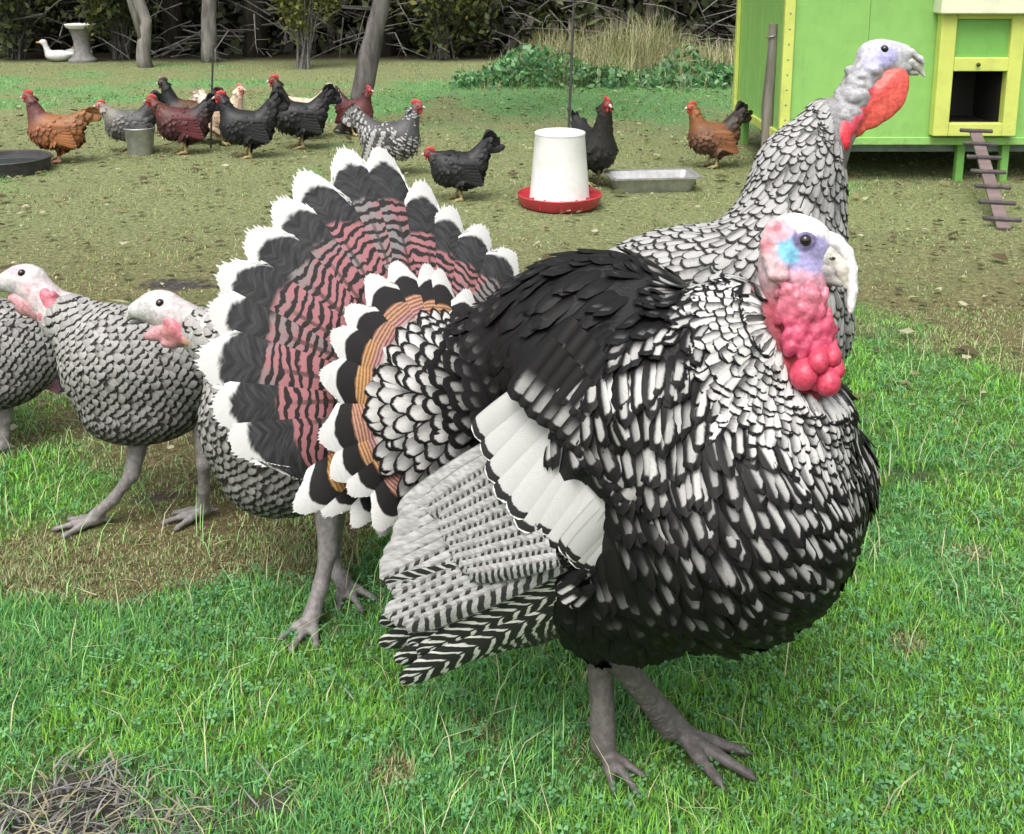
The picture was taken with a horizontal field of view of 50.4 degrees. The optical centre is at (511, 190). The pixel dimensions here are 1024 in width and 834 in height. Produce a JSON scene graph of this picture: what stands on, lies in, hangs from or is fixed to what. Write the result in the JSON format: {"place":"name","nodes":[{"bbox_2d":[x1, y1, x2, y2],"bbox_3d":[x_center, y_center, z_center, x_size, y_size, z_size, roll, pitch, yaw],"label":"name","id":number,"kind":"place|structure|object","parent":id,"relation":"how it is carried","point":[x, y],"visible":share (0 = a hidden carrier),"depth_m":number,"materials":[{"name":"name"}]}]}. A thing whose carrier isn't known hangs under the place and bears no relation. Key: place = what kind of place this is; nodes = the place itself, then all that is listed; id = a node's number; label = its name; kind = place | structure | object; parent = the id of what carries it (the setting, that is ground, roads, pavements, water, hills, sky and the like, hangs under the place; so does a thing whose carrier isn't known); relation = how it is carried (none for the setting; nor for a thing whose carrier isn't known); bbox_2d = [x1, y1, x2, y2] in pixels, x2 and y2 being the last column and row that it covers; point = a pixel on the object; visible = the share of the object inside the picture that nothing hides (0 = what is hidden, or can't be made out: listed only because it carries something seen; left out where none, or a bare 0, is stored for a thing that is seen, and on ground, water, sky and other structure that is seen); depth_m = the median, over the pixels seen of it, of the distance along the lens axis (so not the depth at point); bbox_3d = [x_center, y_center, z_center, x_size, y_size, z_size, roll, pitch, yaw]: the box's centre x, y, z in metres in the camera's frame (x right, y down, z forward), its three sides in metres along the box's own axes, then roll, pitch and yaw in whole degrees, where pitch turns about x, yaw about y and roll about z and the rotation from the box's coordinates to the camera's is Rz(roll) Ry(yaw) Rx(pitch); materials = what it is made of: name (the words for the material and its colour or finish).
{"place":"outdoors","nodes":[
{"label":"outdoors","id":0,"kind":"place"},
{"bbox_2d":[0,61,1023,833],"bbox_3d":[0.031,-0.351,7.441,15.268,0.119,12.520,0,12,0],"label":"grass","id":1,"kind":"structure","parent":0,"point":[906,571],"depth_m":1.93,"materials":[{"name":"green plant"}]},
{"bbox_2d":[0,43,1023,833],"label":"ground","id":2,"kind":"structure","parent":0,"point":[1008,295],"depth_m":4.36,"materials":[{"name":"soil"}]},
{"bbox_2d":[0,149,51,178],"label":"water tub","id":3,"kind":"object","parent":2,"relation":"on","point":[20,162],"visible":1,"depth_m":6.52,"materials":[{"name":"grey metal"}]},
{"bbox_2d":[0,297,64,451],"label":"turkey","id":4,"kind":"object","parent":2,"relation":"on","point":[28,369],"visible":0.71,"depth_m":2.75,"materials":[{"name":"black"}]},
{"bbox_2d":[0,0,78,59],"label":"shrub","id":5,"kind":"object","parent":2,"relation":"on","point":[9,10],"visible":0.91,"depth_m":13.82,"materials":[{"name":"green plant"}]},
{"bbox_2d":[36,39,73,60],"bbox_3d":[-5.704,-1.760,13.635,0.482,0.275,0.161,0,12,0],"label":"duck","id":6,"kind":"object","parent":2,"relation":"on","point":[57,55],"visible":0.94,"depth_m":13.59},
{"bbox_2d":[19,89,101,163],"bbox_3d":[-2.815,-0.406,6.803,0.492,0.464,0.229,0,12,0],"label":"chicken","id":7,"kind":"object","parent":2,"relation":"on","point":[60,135],"visible":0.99,"depth_m":6.74},
{"bbox_2d":[17,0,135,54],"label":"conifer","id":8,"kind":"object","parent":2,"relation":"on","point":[56,46],"visible":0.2,"depth_m":14.63,"materials":[{"name":"green plant"}]},
{"bbox_2d":[64,23,97,62],"bbox_3d":[-5.351,-1.838,13.529,0.380,0.470,0.380,0,12,0],"label":"birdbath","id":9,"kind":"object","parent":2,"relation":"on","point":[82,53],"visible":0.93,"depth_m":13.45,"materials":[{"name":"stone"}]},
{"bbox_2d":[0,264,217,538],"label":"turkey","id":10,"kind":"object","parent":2,"relation":"on","point":[124,381],"visible":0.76,"depth_m":2.33,"materials":[{"name":"black"}]},
{"bbox_2d":[75,0,160,59],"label":"shrub","id":11,"kind":"object","parent":2,"relation":"on","point":[115,13],"visible":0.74,"depth_m":13.65,"materials":[{"name":"green plant"}]},
{"bbox_2d":[93,90,168,152],"bbox_3d":[-2.506,-0.456,7.181,0.480,0.407,0.207,-4,13,-16],"label":"chicken","id":12,"kind":"object","parent":2,"relation":"on","point":[116,121],"visible":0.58,"depth_m":7.11},
{"bbox_2d":[123,126,154,154],"bbox_3d":[-2.446,-0.331,7.152,0.206,0.174,0.206,0,12,0],"label":"metal bucket","id":13,"kind":"object","parent":2,"relation":"on","point":[140,141],"visible":0.91,"depth_m":7.08,"materials":[{"name":"metal"}]},
{"bbox_2d":[127,0,153,67],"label":"young tree","id":14,"kind":"object","parent":2,"relation":"on","point":[140,16],"visible":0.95,"depth_m":12.72,"materials":[{"name":"grey plant"}]},
{"bbox_2d":[69,0,279,55],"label":"conifer","id":15,"kind":"object","parent":2,"relation":"on","point":[168,21],"visible":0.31,"depth_m":14.38,"materials":[{"name":"green plant"}]},
{"bbox_2d":[143,91,218,154],"bbox_3d":[-2.138,-0.446,7.127,0.522,0.409,0.232,0,12,0],"label":"chicken","id":16,"kind":"object","parent":2,"relation":"on","point":[187,126],"visible":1,"depth_m":7.06},
{"bbox_2d":[182,0,196,50],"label":"tree trunk","id":17,"kind":"object","parent":2,"relation":"on","point":[192,29],"visible":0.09,"depth_m":15.13,"materials":[{"name":"brown plant"}]},
{"bbox_2d":[155,76,229,143],"bbox_3d":[-2.203,-0.560,7.524,0.488,0.466,0.235,0,12,0],"label":"chicken","id":18,"kind":"object","parent":2,"relation":"on","point":[171,99],"visible":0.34,"depth_m":7.45},
{"bbox_2d":[201,0,221,62],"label":"young tree","id":19,"kind":"object","parent":2,"relation":"on","point":[208,26],"visible":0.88,"depth_m":13.41,"materials":[{"name":"grey plant"}]},
{"bbox_2d":[209,44,213,147],"bbox_3d":[-2.019,-0.617,7.316,0.070,0.726,0.029,-1,12,-5],"label":"fence stake","id":20,"kind":"object","parent":2,"relation":"on","point":[212,70],"visible":0.65,"depth_m":7.29,"materials":[{"name":"black metal"}]},
{"bbox_2d":[190,83,245,145],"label":"chicken","id":21,"kind":"object","parent":2,"relation":"on","point":[198,95],"visible":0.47,"depth_m":7.41},
{"bbox_2d":[150,0,344,61],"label":"conifer","id":22,"kind":"object","parent":2,"relation":"on","point":[255,37],"visible":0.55,"depth_m":14.17,"materials":[{"name":"green plant"}]},
{"bbox_2d":[212,87,290,158],"bbox_3d":[-1.663,-0.432,6.964,0.489,0.450,0.237,0,12,0],"label":"chicken","id":23,"kind":"object","parent":2,"relation":"on","point":[250,130],"visible":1,"depth_m":6.90},
{"bbox_2d":[126,290,377,653],"bbox_3d":[-0.371,0.511,2.126,0.722,0.609,0.376,-3,12,-13],"label":"turkey","id":24,"kind":"object","parent":2,"relation":"on","point":[175,320],"visible":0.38,"depth_m":2.09,"materials":[{"name":"black"}]},
{"bbox_2d":[273,2,294,50],"bbox_3d":[-3.352,-4.649,14.619,2.184,5.692,2.374,0,12,0],"label":"tree trunk","id":25,"kind":"object","parent":2,"relation":"on","point":[280,30],"visible":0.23,"depth_m":14.99,"materials":[{"name":"brown plant"}]},
{"bbox_2d":[266,74,341,149],"bbox_3d":[-1.394,-0.535,7.313,0.499,0.505,0.244,0,12,0],"label":"chicken","id":26,"kind":"object","parent":2,"relation":"on","point":[303,121],"visible":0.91,"depth_m":7.25},
{"bbox_2d":[267,0,351,69],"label":"shrub","id":27,"kind":"object","parent":2,"relation":"on","point":[298,19],"visible":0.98,"depth_m":12.56,"materials":[{"name":"green plant"}]},
{"bbox_2d":[288,82,340,138],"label":"chicken","id":28,"kind":"object","parent":2,"relation":"on","point":[299,99],"visible":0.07,"depth_m":7.70},
{"bbox_2d":[325,9,336,53],"bbox_3d":[-2.428,-4.679,14.229,2.058,5.848,2.588,-8,15,-34],"label":"tree trunk","id":29,"kind":"object","parent":2,"relation":"on","point":[330,30],"visible":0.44,"depth_m":14.78,"materials":[{"name":"brown plant"}]},
{"bbox_2d":[335,85,373,136],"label":"chicken","id":30,"kind":"object","parent":2,"relation":"on","point":[363,103],"visible":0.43,"depth_m":7.80},
{"bbox_2d":[333,0,390,133],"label":"leaning tree","id":31,"kind":"object","parent":2,"relation":"on","point":[368,60],"visible":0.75,"depth_m":7.89,"materials":[{"name":"grey plant"}]},
{"bbox_2d":[276,0,450,56],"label":"conifer","id":32,"kind":"object","parent":2,"relation":"on","point":[388,47],"visible":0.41,"depth_m":14.19,"materials":[{"name":"green plant"}]},
{"bbox_2d":[0,0,736,54],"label":"wood","id":33,"kind":"object","parent":2,"relation":"on","point":[229,11],"visible":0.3,"depth_m":14.79,"materials":[{"name":"green plant"}]},
{"bbox_2d":[0,0,736,58],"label":"brushwood","id":34,"kind":"object","parent":2,"relation":"on","point":[196,33],"visible":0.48,"depth_m":13.99,"materials":[{"name":"plant"}]},
{"bbox_2d":[340,99,425,174],"bbox_3d":[-0.755,-0.317,6.402,0.517,0.457,0.247,0,12,0],"label":"chicken","id":35,"kind":"object","parent":2,"relation":"on","point":[400,140],"visible":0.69,"depth_m":6.33},
{"bbox_2d":[389,0,506,59],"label":"shrub","id":36,"kind":"object","parent":2,"relation":"on","point":[439,17],"visible":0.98,"depth_m":13.81,"materials":[{"name":"green plant"}]},
{"bbox_2d":[420,129,504,201],"bbox_3d":[-0.257,-0.132,5.723,0.446,0.379,0.202,0,12,0],"label":"chicken","id":37,"kind":"object","parent":2,"relation":"on","point":[461,171],"visible":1,"depth_m":5.67},
{"bbox_2d":[415,0,536,52],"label":"conifer","id":38,"kind":"object","parent":2,"relation":"on","point":[491,20],"visible":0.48,"depth_m":14.79,"materials":[{"name":"green plant"}]},
{"bbox_2d":[0,202,1021,833],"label":"straw litter","id":39,"kind":"object","parent":2,"relation":"on","point":[82,790],"visible":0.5,"depth_m":1.64,"materials":[{"name":"brown plant"}]},
{"bbox_2d":[0,359,1023,833],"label":"clover","id":40,"kind":"object","parent":2,"relation":"on","point":[630,803],"visible":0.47,"depth_m":1.85,"materials":[{"name":"green plant"}]},
{"bbox_2d":[0,87,1023,448],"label":"fallen leaves","id":41,"kind":"object","parent":2,"relation":"on","point":[962,349],"visible":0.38,"depth_m":5.77,"materials":[{"name":"brown plant"}]},
{"bbox_2d":[517,5,529,51],"bbox_3d":[0.075,-4.663,14.690,2.533,5.634,2.309,-11,17,-43],"label":"tree trunk","id":42,"kind":"object","parent":2,"relation":"on","point":[521,9],"visible":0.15,"depth_m":15.02,"materials":[{"name":"brown plant"}]},
{"bbox_2d":[194,144,880,795],"bbox_3d":[0.102,0.409,1.849,1.004,0.920,0.763,5,13,21],"label":"turkey","id":43,"kind":"object","parent":2,"relation":"on","point":[626,466],"visible":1,"depth_m":1.57,"materials":[{"name":"black"}]},
{"bbox_2d":[501,0,608,46],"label":"shrub","id":44,"kind":"object","parent":2,"relation":"on","point":[541,17],"visible":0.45,"depth_m":14.74,"materials":[{"name":"green plant"}]},
{"bbox_2d":[517,127,601,212],"bbox_3d":[0.246,-0.117,5.601,0.440,0.392,0.440,0,12,0],"label":"feeder","id":45,"kind":"object","parent":2,"relation":"on","point":[559,179],"visible":1,"depth_m":5.48,"materials":[{"name":"white plastic"}]},
{"bbox_2d":[567,0,574,127],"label":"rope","id":46,"kind":"object","parent":2,"relation":"on","point":[571,66],"visible":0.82,"depth_m":6.02,"materials":[{"name":"black metal"}]},
{"bbox_2d":[579,5,587,45],"bbox_3d":[0.959,-4.740,14.312,2.227,5.959,2.350,-10,16,-40],"label":"tree trunk","id":47,"kind":"object","parent":2,"relation":"on","point":[583,25],"visible":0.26,"depth_m":14.88,"materials":[{"name":"brown plant"}]},
{"bbox_2d":[449,43,733,93],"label":"weeds","id":48,"kind":"object","parent":2,"relation":"on","point":[495,71],"visible":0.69,"depth_m":10.93,"materials":[{"name":"green plant"}]},
{"bbox_2d":[571,96,618,186],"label":"chicken","id":49,"kind":"object","parent":2,"relation":"on","point":[601,149],"visible":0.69,"depth_m":5.99},
{"bbox_2d":[567,0,708,50],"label":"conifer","id":50,"kind":"object","parent":2,"relation":"on","point":[620,12],"visible":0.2,"depth_m":15.16,"materials":[{"name":"green plant"}]},
{"bbox_2d":[644,0,655,43],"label":"tree trunk","id":51,"kind":"object","parent":2,"relation":"on","point":[650,9],"visible":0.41,"depth_m":14.60,"materials":[{"name":"brown plant"}]},
{"bbox_2d":[603,168,701,192],"bbox_3d":[0.776,-0.052,6.042,0.506,0.088,0.266,-1,12,-7],"label":"trough","id":52,"kind":"object","parent":2,"relation":"on","point":[656,180],"visible":0.97,"depth_m":5.97,"materials":[{"name":"metal"}]},
{"bbox_2d":[640,0,731,42],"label":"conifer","id":53,"kind":"object","parent":2,"relation":"on","point":[693,16],"visible":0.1,"depth_m":15.85,"materials":[{"name":"green plant"}]},
{"bbox_2d":[684,100,752,168],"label":"chicken","id":54,"kind":"object","parent":2,"relation":"on","point":[717,141],"visible":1,"depth_m":6.58},
{"bbox_2d":[712,2,725,37],"bbox_3d":[3.077,-4.947,14.923,2.344,6.098,2.616,0,12,0],"label":"tree trunk","id":55,"kind":"object","parent":2,"relation":"on","point":[717,9],"visible":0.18,"depth_m":15.33,"materials":[{"name":"brown plant"}]},
{"bbox_2d":[608,39,924,360],"bbox_3d":[0.356,0.231,2.311,1.037,1.082,0.353,1,12,3],"label":"turkey","id":56,"kind":"object","parent":2,"relation":"on","point":[799,164],"visible":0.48,"depth_m":2.25,"materials":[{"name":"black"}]},
{"bbox_2d":[761,24,777,146],"bbox_3d":[1.528,-0.533,6.475,0.080,0.911,0.076,-7,14,-30],"label":"fence post","id":57,"kind":"object","parent":2,"relation":"on","point":[768,102],"visible":0.75,"depth_m":6.43,"materials":[{"name":"grey wood"}]},
{"bbox_2d":[732,0,1023,180],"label":"chicken coop","id":58,"kind":"structure","parent":2,"relation":"on","point":[971,52],"depth_m":6.10,"materials":[{"name":"paint"}]},
{"bbox_2d":[959,128,1021,230],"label":"coop ramp","id":59,"kind":"structure","parent":2,"relation":"on","point":[1000,218],"depth_m":5.51,"materials":[{"name":"brown wood"}]},
{"bbox_2d":[476,1,734,97],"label":"tall grass","id":60,"kind":"structure","parent":0,"point":[634,51],"depth_m":11.89,"materials":[{"name":"plant"}]}
]}

